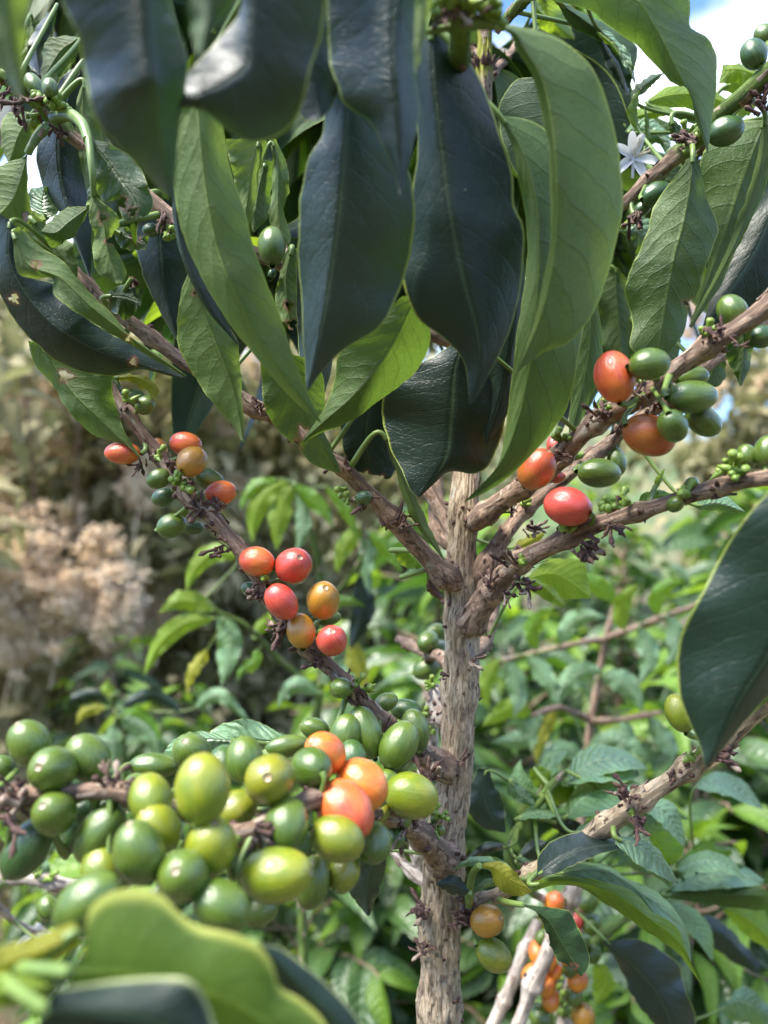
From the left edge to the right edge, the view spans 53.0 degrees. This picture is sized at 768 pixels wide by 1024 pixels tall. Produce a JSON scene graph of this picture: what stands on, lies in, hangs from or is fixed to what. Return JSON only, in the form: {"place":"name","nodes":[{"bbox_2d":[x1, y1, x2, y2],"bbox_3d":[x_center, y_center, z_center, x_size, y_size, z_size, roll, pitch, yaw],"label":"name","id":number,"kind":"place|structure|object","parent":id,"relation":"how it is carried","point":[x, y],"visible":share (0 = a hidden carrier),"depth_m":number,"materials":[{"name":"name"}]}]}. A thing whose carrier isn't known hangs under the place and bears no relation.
{"place":"outdoors","nodes":[
{"label":"outdoors","id":0,"kind":"place"},
{"bbox_2d":[0,581,689,1023],"bbox_3d":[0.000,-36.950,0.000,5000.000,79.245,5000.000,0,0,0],"label":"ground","id":1,"kind":"structure","parent":0,"point":[8,1015],"depth_m":2.56,"materials":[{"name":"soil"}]},
{"bbox_2d":[0,820,82,944],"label":"coffee bush","id":2,"kind":"object","parent":1,"relation":"on","point":[42,876],"visible":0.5,"depth_m":0.50,"materials":[{"name":"green plant"}]},
{"bbox_2d":[0,629,191,945],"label":"coffee bush","id":3,"kind":"object","parent":1,"relation":"on","point":[124,667],"visible":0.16,"depth_m":2.04,"materials":[{"name":"green plant"}]},
{"bbox_2d":[0,333,208,752],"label":"flowering shrub","id":4,"kind":"object","parent":1,"relation":"on","point":[40,636],"depth_m":3.52,"materials":[{"name":"green plant"}]},
{"bbox_2d":[14,849,202,1023],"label":"coffee bush","id":5,"kind":"object","parent":1,"relation":"on","point":[69,867],"visible":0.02,"depth_m":0.96,"materials":[{"name":"green plant"}]},
{"bbox_2d":[65,679,247,810],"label":"coffee bush","id":6,"kind":"object","parent":1,"relation":"on","point":[140,722],"visible":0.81,"depth_m":0.92,"materials":[{"name":"green plant"}]},
{"bbox_2d":[1,678,312,1021],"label":"coffee bush","id":7,"kind":"object","parent":1,"relation":"on","point":[25,910],"visible":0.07,"depth_m":1.51,"materials":[{"name":"green plant"}]},
{"bbox_2d":[0,242,336,930],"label":"flowering shrub","id":8,"kind":"object","parent":1,"relation":"on","point":[44,546],"visible":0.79,"depth_m":2.31,"materials":[{"name":"green plant"}]},
{"bbox_2d":[0,888,359,1023],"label":"coffee bush","id":9,"kind":"object","parent":1,"relation":"on","point":[149,957],"visible":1,"depth_m":0.15,"materials":[{"name":"green plant"}]},
{"bbox_2d":[0,341,381,785],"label":"flowering shrub","id":10,"kind":"object","parent":1,"relation":"on","point":[273,446],"visible":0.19,"depth_m":2.78,"materials":[{"name":"green plant"}]},
{"bbox_2d":[24,346,501,703],"bbox_3d":[-0.677,-0.089,4.414,2.333,2.867,2.324,0,0,-43],"label":"flowering shrub","id":11,"kind":"object","parent":1,"relation":"on","point":[319,491],"visible":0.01,"depth_m":4.73,"materials":[{"name":"green plant"}]},
{"bbox_2d":[144,476,402,966],"bbox_3d":[-0.112,0.643,0.782,0.258,1.359,0.055,0,0,-7],"label":"coffee bush","id":12,"kind":"object","parent":1,"relation":"on","point":[274,497],"visible":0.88,"depth_m":0.78,"materials":[{"name":"green plant"}]},
{"bbox_2d":[181,775,487,1023],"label":"coffee bush","id":13,"kind":"object","parent":1,"relation":"on","point":[359,991],"visible":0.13,"depth_m":1.11,"materials":[{"name":"green plant"}]},
{"bbox_2d":[0,0,767,1023],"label":"coffee tree","id":14,"kind":"object","parent":1,"relation":"on","point":[534,232],"visible":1,"depth_m":0.28,"materials":[{"name":"green plant"}]},
{"bbox_2d":[202,342,605,740],"bbox_3d":[0.215,0.286,3.743,1.987,2.117,2.176,0,0,-37],"label":"flowering shrub","id":15,"kind":"object","parent":1,"relation":"on","point":[389,489],"depth_m":3.68,"materials":[{"name":"green plant"}]},
{"bbox_2d":[240,508,600,1012],"bbox_3d":[0.147,0.656,1.775,1.018,1.339,1.151,0,0,-16],"label":"coffee bush","id":16,"kind":"object","parent":1,"relation":"on","point":[418,595],"visible":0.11,"depth_m":1.71,"materials":[{"name":"green plant"}]},
{"bbox_2d":[312,649,538,1023],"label":"coffee bush","id":17,"kind":"object","parent":1,"relation":"on","point":[394,909],"visible":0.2,"depth_m":1.20,"materials":[{"name":"green plant"}]},
{"bbox_2d":[310,495,568,876],"bbox_3d":[0.240,0.634,2.393,0.876,1.382,0.822,0,0,-31],"label":"coffee bush","id":18,"kind":"object","parent":1,"relation":"on","point":[408,627],"visible":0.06,"depth_m":2.34,"materials":[{"name":"green plant"}]},
{"bbox_2d":[377,501,505,690],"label":"coffee bush","id":19,"kind":"object","parent":1,"relation":"on","point":[504,687],"depth_m":4.11,"materials":[{"name":"green plant"}]},
{"bbox_2d":[399,518,522,754],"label":"coffee bush","id":20,"kind":"object","parent":1,"relation":"on","point":[504,692],"visible":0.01,"depth_m":3.27,"materials":[{"name":"green plant"}]},
{"bbox_2d":[321,593,634,1005],"bbox_3d":[0.297,0.742,1.443,0.936,1.165,0.801,0,0,21],"label":"coffee bush","id":21,"kind":"object","parent":1,"relation":"on","point":[559,661],"visible":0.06,"depth_m":1.43,"materials":[{"name":"green plant"}]},
{"bbox_2d":[487,490,660,740],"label":"coffee bush","id":22,"kind":"object","parent":1,"relation":"on","point":[629,662],"visible":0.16,"depth_m":2.97,"materials":[{"name":"green plant"}]},
{"bbox_2d":[479,574,695,1001],"bbox_3d":[0.229,0.694,0.800,0.205,1.259,0.183,0,0,-42],"label":"coffee bush","id":23,"kind":"object","parent":1,"relation":"on","point":[536,729],"visible":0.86,"depth_m":0.80,"materials":[{"name":"green plant"}]},
{"bbox_2d":[539,479,660,704],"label":"coffee bush","id":24,"kind":"object","parent":1,"relation":"on","point":[646,544],"visible":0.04,"depth_m":4.08,"materials":[{"name":"green plant"}]},
{"bbox_2d":[482,525,745,878],"bbox_3d":[0.605,0.671,2.114,1.051,1.307,0.899,0,0,41],"label":"coffee bush","id":25,"kind":"object","parent":1,"relation":"on","point":[651,577],"visible":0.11,"depth_m":2.00,"materials":[{"name":"green plant"}]},
{"bbox_2d":[465,745,767,1023],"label":"coffee bush","id":26,"kind":"object","parent":1,"relation":"on","point":[653,975],"visible":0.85,"depth_m":0.48,"materials":[{"name":"green plant"}]},
{"bbox_2d":[506,676,767,1023],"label":"coffee bush","id":27,"kind":"object","parent":1,"relation":"on","point":[750,757],"visible":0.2,"depth_m":1.03,"materials":[{"name":"green plant"}]},
{"bbox_2d":[571,797,767,1023],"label":"coffee bush","id":28,"kind":"object","parent":1,"relation":"on","point":[630,930],"visible":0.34,"depth_m":0.87,"materials":[{"name":"green plant"}]},
{"bbox_2d":[572,302,767,733],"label":"flowering shrub","id":29,"kind":"object","parent":1,"relation":"on","point":[748,423],"visible":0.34,"depth_m":3.91,"materials":[{"name":"green plant"}]},
{"bbox_2d":[614,486,767,854],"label":"coffee bush","id":30,"kind":"object","parent":1,"relation":"on","point":[690,533],"visible":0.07,"depth_m":1.47,"materials":[{"name":"green plant"}]},
{"bbox_2d":[631,496,757,737],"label":"coffee bush","id":31,"kind":"object","parent":1,"relation":"on","point":[700,570],"visible":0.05,"depth_m":2.48,"materials":[{"name":"green plant"}]},
{"bbox_2d":[645,583,767,1016],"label":"coffee bush","id":32,"kind":"object","parent":1,"relation":"on","point":[756,847],"visible":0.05,"depth_m":1.21,"materials":[{"name":"green plant"}]},
{"bbox_2d":[1,374,717,580],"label":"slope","id":33,"kind":"structure","parent":0,"point":[635,475],"depth_m":27.44,"materials":[{"name":"beige"}]},
{"bbox_2d":[0,0,767,423],"label":"sky","id":34,"kind":"structure","parent":0,"point":[727,24],"materials":[{"name":"white"}]},
{"bbox_2d":[683,431,732,441],"bbox_3d":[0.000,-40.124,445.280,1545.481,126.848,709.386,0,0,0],"label":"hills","id":35,"kind":"structure","parent":0,"point":[687,438],"depth_m":675.24,"materials":[{"name":"white"}]}
]}

